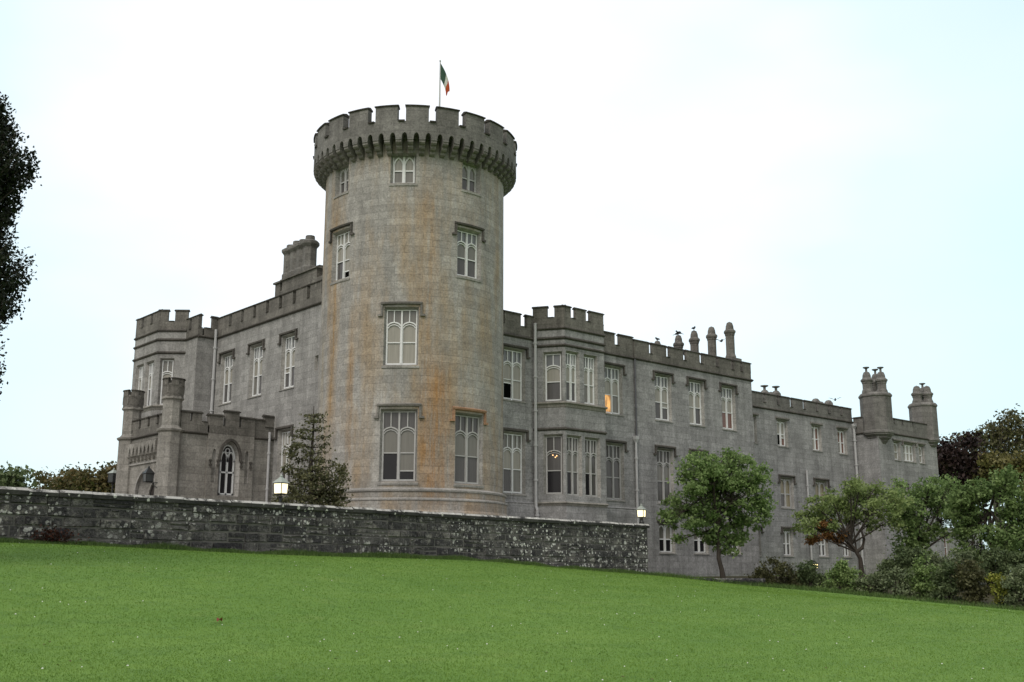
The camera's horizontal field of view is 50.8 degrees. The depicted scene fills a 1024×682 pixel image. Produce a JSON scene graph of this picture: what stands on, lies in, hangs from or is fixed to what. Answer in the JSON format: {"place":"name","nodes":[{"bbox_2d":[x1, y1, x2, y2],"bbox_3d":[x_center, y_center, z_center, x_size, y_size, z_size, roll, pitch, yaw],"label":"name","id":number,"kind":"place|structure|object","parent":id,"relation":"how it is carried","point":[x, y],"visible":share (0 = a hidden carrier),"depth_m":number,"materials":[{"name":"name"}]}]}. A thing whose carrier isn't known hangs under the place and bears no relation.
{"place":"outdoors","nodes":[
{"label":"outdoors","id":0,"kind":"place"},
{"bbox_2d":[0,542,1023,681],"bbox_3d":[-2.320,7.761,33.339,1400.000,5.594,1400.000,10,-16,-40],"label":"lawn","id":1,"kind":"structure","parent":0,"point":[88,599],"depth_m":22.13,"materials":[{"name":"green plant"}]},
{"bbox_2d":[0,92,41,400],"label":"tree","id":2,"kind":"object","parent":1,"relation":"on","point":[13,176],"visible":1,"depth_m":26.48,"materials":[{"name":"green plant"}]},
{"bbox_2d":[0,460,41,488],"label":"background tree","id":3,"kind":"object","parent":1,"relation":"on","point":[10,477],"visible":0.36,"depth_m":94.28,"materials":[{"name":"green plant"}]},
{"bbox_2d":[27,464,78,489],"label":"background tree","id":4,"kind":"object","parent":1,"relation":"on","point":[45,480],"visible":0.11,"depth_m":102.24,"materials":[{"name":"green plant"}]},
{"bbox_2d":[29,523,89,543],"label":"withered fern","id":5,"kind":"object","parent":1,"relation":"on","point":[47,536],"visible":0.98,"depth_m":32.09,"materials":[{"name":"red plant"}]},
{"bbox_2d":[44,461,116,492],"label":"background tree","id":6,"kind":"object","parent":1,"relation":"on","point":[83,480],"visible":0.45,"depth_m":95.97,"materials":[{"name":"green plant"}]},
{"bbox_2d":[0,486,649,572],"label":"terrace wall","id":7,"kind":"structure","parent":1,"relation":"on","point":[122,519],"depth_m":39.68,"materials":[{"name":"stone"}]},
{"bbox_2d":[636,504,645,523],"bbox_3d":[6.821,9.108,56.775,0.439,1.110,0.439,-6,-14,28],"label":"lamp post","id":8,"kind":"object","parent":7,"relation":"on","point":[641,512],"visible":0.98,"depth_m":56.66,"materials":[{"name":"white glass"}]},
{"bbox_2d":[0,536,653,574],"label":"rough grass","id":9,"kind":"structure","parent":1,"relation":"on","point":[378,554],"depth_m":39.38,"materials":[{"name":"green plant"}]},
{"bbox_2d":[10,552,1009,681],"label":"daisies","id":10,"kind":"object","parent":1,"relation":"on","point":[457,648],"visible":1,"depth_m":19.66,"materials":[{"name":"white plant"}]},
{"bbox_2d":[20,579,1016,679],"bbox_3d":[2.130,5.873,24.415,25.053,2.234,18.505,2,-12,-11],"label":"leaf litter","id":11,"kind":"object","parent":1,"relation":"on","point":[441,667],"visible":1,"depth_m":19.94,"materials":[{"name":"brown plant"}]},
{"bbox_2d":[115,104,982,576],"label":"castle","id":12,"kind":"structure","parent":1,"relation":"on","point":[407,354],"depth_m":57.72,"materials":[{"name":"stone"}]},
{"bbox_2d":[138,366,143,389],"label":"window","id":13,"kind":"structure","parent":12,"relation":"in","point":[141,368],"depth_m":67.25,"materials":[{"name":"white paint"}]},
{"bbox_2d":[129,460,155,495],"bbox_3d":[-19.057,8.273,56.144,0.670,3.920,3.950,10,-16,-40],"label":"door","id":14,"kind":"structure","parent":12,"relation":"in","point":[140,475],"depth_m":56.51,"materials":[{"name":"grey stone"}]},
{"bbox_2d":[142,466,157,487],"bbox_3d":[-18.119,6.887,54.004,0.567,1.340,0.889,10,-16,-40],"label":"wall lantern","id":15,"kind":"object","parent":12,"relation":"attached to","point":[148,473],"depth_m":54.02,"materials":[{"name":"black paint"}]},
{"bbox_2d":[147,363,153,405],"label":"window","id":16,"kind":"structure","parent":12,"relation":"in","point":[151,367],"depth_m":66.00,"materials":[{"name":"white paint"}]},
{"bbox_2d":[160,360,173,404],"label":"window","id":17,"kind":"structure","parent":12,"relation":"in","point":[168,365],"depth_m":65.41,"materials":[{"name":"white paint"}]},
{"bbox_2d":[217,348,235,405],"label":"window","id":18,"kind":"structure","parent":12,"relation":"in","point":[228,360],"depth_m":63.77,"materials":[{"name":"white paint"}]},
{"bbox_2d":[209,439,251,494],"bbox_3d":[-14.774,6.573,56.286,2.420,2.905,0.430,10,-16,-40],"label":"window","id":19,"kind":"structure","parent":12,"relation":"in","point":[226,456],"depth_m":56.34,"materials":[{"name":"white paint"}]},
{"bbox_2d":[246,338,265,398],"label":"window","id":20,"kind":"structure","parent":12,"relation":"in","point":[258,352],"depth_m":61.14,"materials":[{"name":"white paint"}]},
{"bbox_2d":[273,424,293,492],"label":"window","id":21,"kind":"structure","parent":12,"relation":"in","point":[285,439],"depth_m":57.54,"materials":[{"name":"white paint"}]},
{"bbox_2d":[277,328,298,390],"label":"window","id":22,"kind":"structure","parent":12,"relation":"in","point":[290,342],"depth_m":58.53,"materials":[{"name":"white paint"}]},
{"bbox_2d":[333,167,348,198],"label":"window","id":23,"kind":"structure","parent":12,"relation":"in","point":[344,174],"depth_m":55.56,"materials":[{"name":"grey glass"}]},
{"bbox_2d":[328,221,354,285],"bbox_3d":[-8.607,-4.403,54.498,0.508,3.030,2.148,10,-16,-40],"label":"window","id":24,"kind":"structure","parent":12,"relation":"in","point":[343,240],"depth_m":54.65,"materials":[{"name":"white paint"}]},
{"bbox_2d":[373,403,423,484],"bbox_3d":[-5.383,4.866,51.071,2.429,3.890,0.470,0,-12,1],"label":"window","id":25,"kind":"structure","parent":12,"relation":"in","point":[398,441],"depth_m":51.25,"materials":[{"name":"grey glass"}]},
{"bbox_2d":[378,301,424,367],"bbox_3d":[-5.367,-0.308,52.173,2.330,3.310,0.470,0,-12,1],"label":"window","id":26,"kind":"structure","parent":12,"relation":"in","point":[401,325],"depth_m":52.34,"materials":[{"name":"grey glass"}]},
{"bbox_2d":[389,157,416,185],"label":"window","id":27,"kind":"structure","parent":12,"relation":"in","point":[403,167],"depth_m":54.10,"materials":[{"name":"grey glass"}]},
{"bbox_2d":[439,60,440,105],"bbox_3d":[-4.021,-12.457,59.672,0.111,6.740,0.111,-4,-13,20],"label":"flagpole","id":28,"kind":"object","parent":12,"relation":"on","point":[440,83],"visible":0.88,"depth_m":60.04,"materials":[{"name":"white metal"}]},
{"bbox_2d":[441,65,449,95],"bbox_3d":[-3.742,-14.603,60.220,0.524,1.933,0.194,0,-12,-1],"label":"flag","id":29,"kind":"object","parent":28,"relation":"attached to","point":[444,79],"visible":1,"depth_m":60.16,"materials":[{"name":"multicoloured fabric"}]},
{"bbox_2d":[452,221,485,282],"bbox_3d":[-2.189,-4.460,54.231,2.151,2.930,0.477,10,-16,-40],"label":"window","id":30,"kind":"structure","parent":12,"relation":"in","point":[466,243],"depth_m":54.34,"materials":[{"name":"grey glass"}]},
{"bbox_2d":[450,406,487,487],"bbox_3d":[-2.103,5.166,52.260,2.390,3.860,0.481,10,-16,-40],"label":"window","id":31,"kind":"structure","parent":12,"relation":"in","point":[466,427],"depth_m":52.39,"materials":[{"name":"grey glass"}]},
{"bbox_2d":[461,164,481,196],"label":"window","id":32,"kind":"structure","parent":12,"relation":"in","point":[468,172],"depth_m":55.24,"materials":[{"name":"grey glass"}]},
{"bbox_2d":[503,343,530,402],"bbox_3d":[0.092,1.764,59.017,2.180,3.170,0.390,10,-16,-40],"label":"window","id":33,"kind":"structure","parent":12,"relation":"in","point":[512,360],"depth_m":59.16,"materials":[{"name":"grey glass"}]},
{"bbox_2d":[503,427,530,495],"bbox_3d":[0.092,6.493,58.010,2.180,3.600,0.390,10,-16,-40],"label":"window","id":34,"kind":"structure","parent":12,"relation":"in","point":[512,443],"depth_m":58.13,"materials":[{"name":"grey glass"}]},
{"bbox_2d":[545,354,561,400],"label":"window","id":35,"kind":"structure","parent":12,"relation":"in","point":[553,384],"depth_m":59.79,"materials":[{"name":"grey glass"}]},
{"bbox_2d":[546,436,562,493],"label":"window","id":36,"kind":"structure","parent":12,"relation":"in","point":[554,485],"depth_m":58.77,"materials":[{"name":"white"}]},
{"bbox_2d":[566,353,575,401],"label":"window","id":37,"kind":"structure","parent":12,"relation":"in","point":[570,358],"depth_m":59.98,"materials":[{"name":"white paint"}]},
{"bbox_2d":[567,437,578,495],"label":"window","id":38,"kind":"structure","parent":12,"relation":"in","point":[572,443],"depth_m":58.99,"materials":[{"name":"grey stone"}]},
{"bbox_2d":[584,357,593,404],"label":"window","id":39,"kind":"structure","parent":12,"relation":"in","point":[588,362],"depth_m":60.91,"materials":[{"name":"white paint"}]},
{"bbox_2d":[585,439,596,496],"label":"window","id":40,"kind":"structure","parent":12,"relation":"in","point":[590,445],"depth_m":59.93,"materials":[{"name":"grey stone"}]},
{"bbox_2d":[604,361,626,416],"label":"window","id":41,"kind":"structure","parent":12,"relation":"in","point":[611,375],"depth_m":64.28,"materials":[{"name":"grey glass"}]},
{"bbox_2d":[606,439,628,501],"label":"window","id":42,"kind":"structure","parent":12,"relation":"in","point":[613,460],"depth_m":63.27,"materials":[{"name":"grey glass"}]},
{"bbox_2d":[651,370,675,422],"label":"window","id":43,"kind":"structure","parent":12,"relation":"in","point":[661,383],"depth_m":67.07,"materials":[{"name":"grey glass"}]},
{"bbox_2d":[653,444,677,503],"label":"window","id":44,"kind":"structure","parent":12,"relation":"in","point":[663,457],"depth_m":66.10,"materials":[{"name":"grey glass"}]},
{"bbox_2d":[657,519,677,553],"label":"window","id":45,"kind":"structure","parent":12,"relation":"in","point":[665,534],"depth_m":65.23,"materials":[{"name":"white paint"}]},
{"bbox_2d":[685,376,707,426],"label":"window","id":46,"kind":"structure","parent":12,"relation":"in","point":[694,388],"depth_m":69.17,"materials":[{"name":"grey glass"}]},
{"bbox_2d":[689,448,708,501],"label":"window","id":47,"kind":"structure","parent":12,"relation":"in","point":[691,449],"depth_m":68.11,"materials":[{"name":"grey stone"}]},
{"bbox_2d":[694,523,709,554],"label":"window","id":48,"kind":"structure","parent":12,"relation":"in","point":[699,547],"depth_m":67.25,"materials":[{"name":"white paint"}]},
{"bbox_2d":[718,382,738,431],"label":"window","id":49,"kind":"structure","parent":12,"relation":"in","point":[726,394],"depth_m":71.34,"materials":[{"name":"grey glass"}]},
{"bbox_2d":[728,524,741,554],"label":"window","id":50,"kind":"structure","parent":12,"relation":"in","point":[728,524],"depth_m":69.52,"materials":[{"name":"white paint"}]},
{"bbox_2d":[775,416,789,447],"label":"window","id":51,"kind":"structure","parent":12,"relation":"in","point":[780,425],"depth_m":78.49,"materials":[{"name":"white paint"}]},
{"bbox_2d":[778,474,796,508],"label":"window","id":52,"kind":"structure","parent":12,"relation":"in","point":[784,483],"depth_m":77.75,"materials":[{"name":"beige glass"}]},
{"bbox_2d":[780,526,795,556],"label":"window","id":53,"kind":"structure","parent":12,"relation":"in","point":[786,537],"depth_m":76.82,"materials":[{"name":"white paint"}]},
{"bbox_2d":[810,422,822,451],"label":"window","id":54,"kind":"structure","parent":12,"relation":"in","point":[815,439],"depth_m":81.36,"materials":[{"name":"white paint"}]},
{"bbox_2d":[813,477,830,503],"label":"window","id":55,"kind":"structure","parent":12,"relation":"in","point":[819,487],"depth_m":80.67,"materials":[{"name":"grey glass"}]},
{"bbox_2d":[817,531,829,557],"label":"window","id":56,"kind":"structure","parent":12,"relation":"in","point":[822,552],"depth_m":79.66,"materials":[{"name":"white paint"}]},
{"bbox_2d":[836,426,848,454],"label":"window","id":57,"kind":"structure","parent":12,"relation":"in","point":[840,433],"depth_m":83.66,"materials":[{"name":"white paint"}]},
{"bbox_2d":[843,531,853,557],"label":"window","id":58,"kind":"structure","parent":12,"relation":"in","point":[845,551],"depth_m":81.64,"materials":[{"name":"white paint"}]},
{"bbox_2d":[892,438,901,460],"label":"window","id":59,"kind":"structure","parent":12,"relation":"in","point":[895,444],"depth_m":85.06,"materials":[{"name":"grey glass"}]},
{"bbox_2d":[901,440,917,462],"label":"window","id":60,"kind":"structure","parent":12,"relation":"in","point":[908,453],"depth_m":86.25,"materials":[{"name":"white paint"}]},
{"bbox_2d":[917,442,925,463],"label":"window","id":61,"kind":"structure","parent":12,"relation":"in","point":[920,453],"depth_m":87.52,"materials":[{"name":"grey glass"}]},
{"bbox_2d":[944,532,949,557],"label":"window","id":62,"kind":"structure","parent":12,"relation":"in","point":[945,543],"depth_m":90.56,"materials":[{"name":"white paint"}]},
{"bbox_2d":[694,578,764,584],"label":"stone wall","id":63,"kind":"structure","parent":1,"relation":"on","point":[755,580],"depth_m":57.08,"materials":[{"name":"grey stone"}]},
{"bbox_2d":[646,570,1023,610],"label":"rough grass","id":64,"kind":"structure","parent":1,"relation":"on","point":[850,592],"depth_m":55.81,"materials":[{"name":"green plant"}]},
{"bbox_2d":[692,576,1021,608],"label":"planting bed soil","id":65,"kind":"structure","parent":1,"relation":"on","point":[988,601],"depth_m":57.98,"materials":[{"name":"brown soil"}]},
{"bbox_2d":[656,446,778,577],"bbox_3d":[11.558,9.677,60.418,6.962,7.598,4.937,1,-12,-6],"label":"sycamore tree","id":66,"kind":"object","parent":65,"relation":"on","point":[714,484],"visible":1,"depth_m":59.87,"materials":[{"name":"green plant"}]},
{"bbox_2d":[744,556,802,586],"bbox_3d":[14.183,12.541,58.410,3.348,1.733,2.157,-1,-12,5],"label":"shrub","id":67,"kind":"object","parent":65,"relation":"on","point":[766,573],"visible":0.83,"depth_m":58.25,"materials":[{"name":"green plant"}]},
{"bbox_2d":[791,559,837,587],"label":"shrub","id":68,"kind":"object","parent":65,"relation":"on","point":[809,575],"visible":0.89,"depth_m":58.26,"materials":[{"name":"green plant"}]},
{"bbox_2d":[814,556,871,591],"bbox_3d":[17.855,12.617,57.809,3.064,2.124,1.850,1,-12,-3],"label":"shrub","id":69,"kind":"object","parent":65,"relation":"on","point":[845,576],"visible":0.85,"depth_m":57.69,"materials":[{"name":"green plant"}]},
{"bbox_2d":[788,474,914,576],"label":"young tree","id":70,"kind":"object","parent":65,"relation":"on","point":[858,492],"visible":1,"depth_m":65.70,"materials":[{"name":"green plant"}]},
{"bbox_2d":[850,569,890,592],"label":"shrub","id":71,"kind":"object","parent":65,"relation":"on","point":[871,580],"visible":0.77,"depth_m":57.20,"materials":[{"name":"green plant"}]},
{"bbox_2d":[875,565,920,596],"bbox_3d":[20.418,12.637,56.545,2.416,1.726,1.812,1,-12,-3],"label":"shrub","id":72,"kind":"object","parent":65,"relation":"on","point":[902,588],"visible":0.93,"depth_m":56.41,"materials":[{"name":"green plant"}]},
{"bbox_2d":[874,545,938,584],"bbox_3d":[22.276,12.771,60.745,3.653,2.455,2.273,-3,-12,12],"label":"shrub","id":73,"kind":"object","parent":65,"relation":"on","point":[904,559],"visible":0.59,"depth_m":60.64,"materials":[{"name":"green plant"}]},
{"bbox_2d":[899,553,943,597],"bbox_3d":[21.567,12.337,56.539,2.564,2.414,1.889,-3,-12,15],"label":"shrub","id":74,"kind":"object","parent":65,"relation":"on","point":[921,572],"visible":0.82,"depth_m":56.30,"materials":[{"name":"green plant"}]},
{"bbox_2d":[883,471,964,572],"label":"broad tree","id":75,"kind":"object","parent":65,"relation":"on","point":[913,522],"visible":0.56,"depth_m":67.73,"materials":[{"name":"green plant"}]},
{"bbox_2d":[917,559,971,600],"bbox_3d":[22.627,12.416,55.894,2.600,2.230,2.032,7,-14,-29],"label":"shrub","id":76,"kind":"object","parent":65,"relation":"on","point":[947,580],"visible":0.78,"depth_m":55.59,"materials":[{"name":"green plant"}]},
{"bbox_2d":[925,549,977,591],"bbox_3d":[24.550,12.717,59.974,2.892,2.585,2.824,10,-16,-40],"label":"shrub","id":77,"kind":"object","parent":65,"relation":"on","point":[961,556],"visible":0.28,"depth_m":59.88,"materials":[{"name":"green plant"}]},
{"bbox_2d":[952,559,993,603],"bbox_3d":[23.428,12.292,54.919,2.085,2.309,2.167,0,-12,1],"label":"shrub","id":78,"kind":"object","parent":65,"relation":"on","point":[974,590],"visible":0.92,"depth_m":54.62,"materials":[{"name":"green plant"}]},
{"bbox_2d":[938,463,1023,566],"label":"broad tree","id":79,"kind":"object","parent":65,"relation":"on","point":[971,514],"visible":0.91,"depth_m":64.44,"materials":[{"name":"green plant"}]},
{"bbox_2d":[971,545,1023,594],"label":"shrub","id":80,"kind":"object","parent":65,"relation":"on","point":[989,558],"visible":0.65,"depth_m":59.04,"materials":[{"name":"green plant"}]},
{"bbox_2d":[984,572,1021,604],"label":"shrub","id":81,"kind":"object","parent":65,"relation":"on","point":[995,578],"visible":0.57,"depth_m":53.77,"materials":[{"name":"yellow plant"}]},
{"bbox_2d":[993,563,1023,606],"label":"shrub","id":82,"kind":"object","parent":65,"relation":"on","point":[1009,582],"visible":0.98,"depth_m":53.30,"materials":[{"name":"green plant"}]},
{"bbox_2d":[936,431,996,524],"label":"background tree","id":83,"kind":"object","parent":1,"relation":"on","point":[951,458],"visible":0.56,"depth_m":107.72,"materials":[{"name":"brown plant"}]},
{"bbox_2d":[941,403,1023,552],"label":"background tree","id":84,"kind":"object","parent":1,"relation":"on","point":[998,440],"visible":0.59,"depth_m":123.04,"materials":[{"name":"green plant"}]},
{"bbox_2d":[960,448,1023,575],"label":"background tree","id":85,"kind":"object","parent":1,"relation":"on","point":[999,462],"visible":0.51,"depth_m":105.76,"materials":[{"name":"green plant"}]},
{"bbox_2d":[0,0,1023,549],"label":"sky","id":86,"kind":"structure","parent":0,"point":[839,184],"materials":[{"name":"white"}]},
{"label":"terrace","id":87,"kind":"structure","parent":0,"visible":0},
{"bbox_2d":[108,468,115,492],"bbox_3d":[-22.820,9.252,61.357,0.512,4.080,0.512,-6,-14,28],"label":"lamp post","id":88,"kind":"object","parent":87,"relation":"on","point":[112,476],"visible":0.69,"depth_m":61.50,"materials":[{"name":"black paint"}]},
{"bbox_2d":[272,474,288,502],"bbox_3d":[-8.616,5.859,40.063,0.464,1.840,0.464,-6,-14,28],"label":"lamp post","id":89,"kind":"object","parent":87,"relation":"on","point":[280,485],"visible":0.82,"depth_m":40.03,"materials":[{"name":"white glass"}]},
{"bbox_2d":[271,406,353,506],"bbox_3d":[-8.458,5.449,46.552,3.373,5.355,4.033,10,-16,-40],"label":"conifer tree","id":90,"kind":"object","parent":87,"relation":"on","point":[322,493],"visible":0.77,"depth_m":46.38,"materials":[{"name":"green plant"}]}
]}

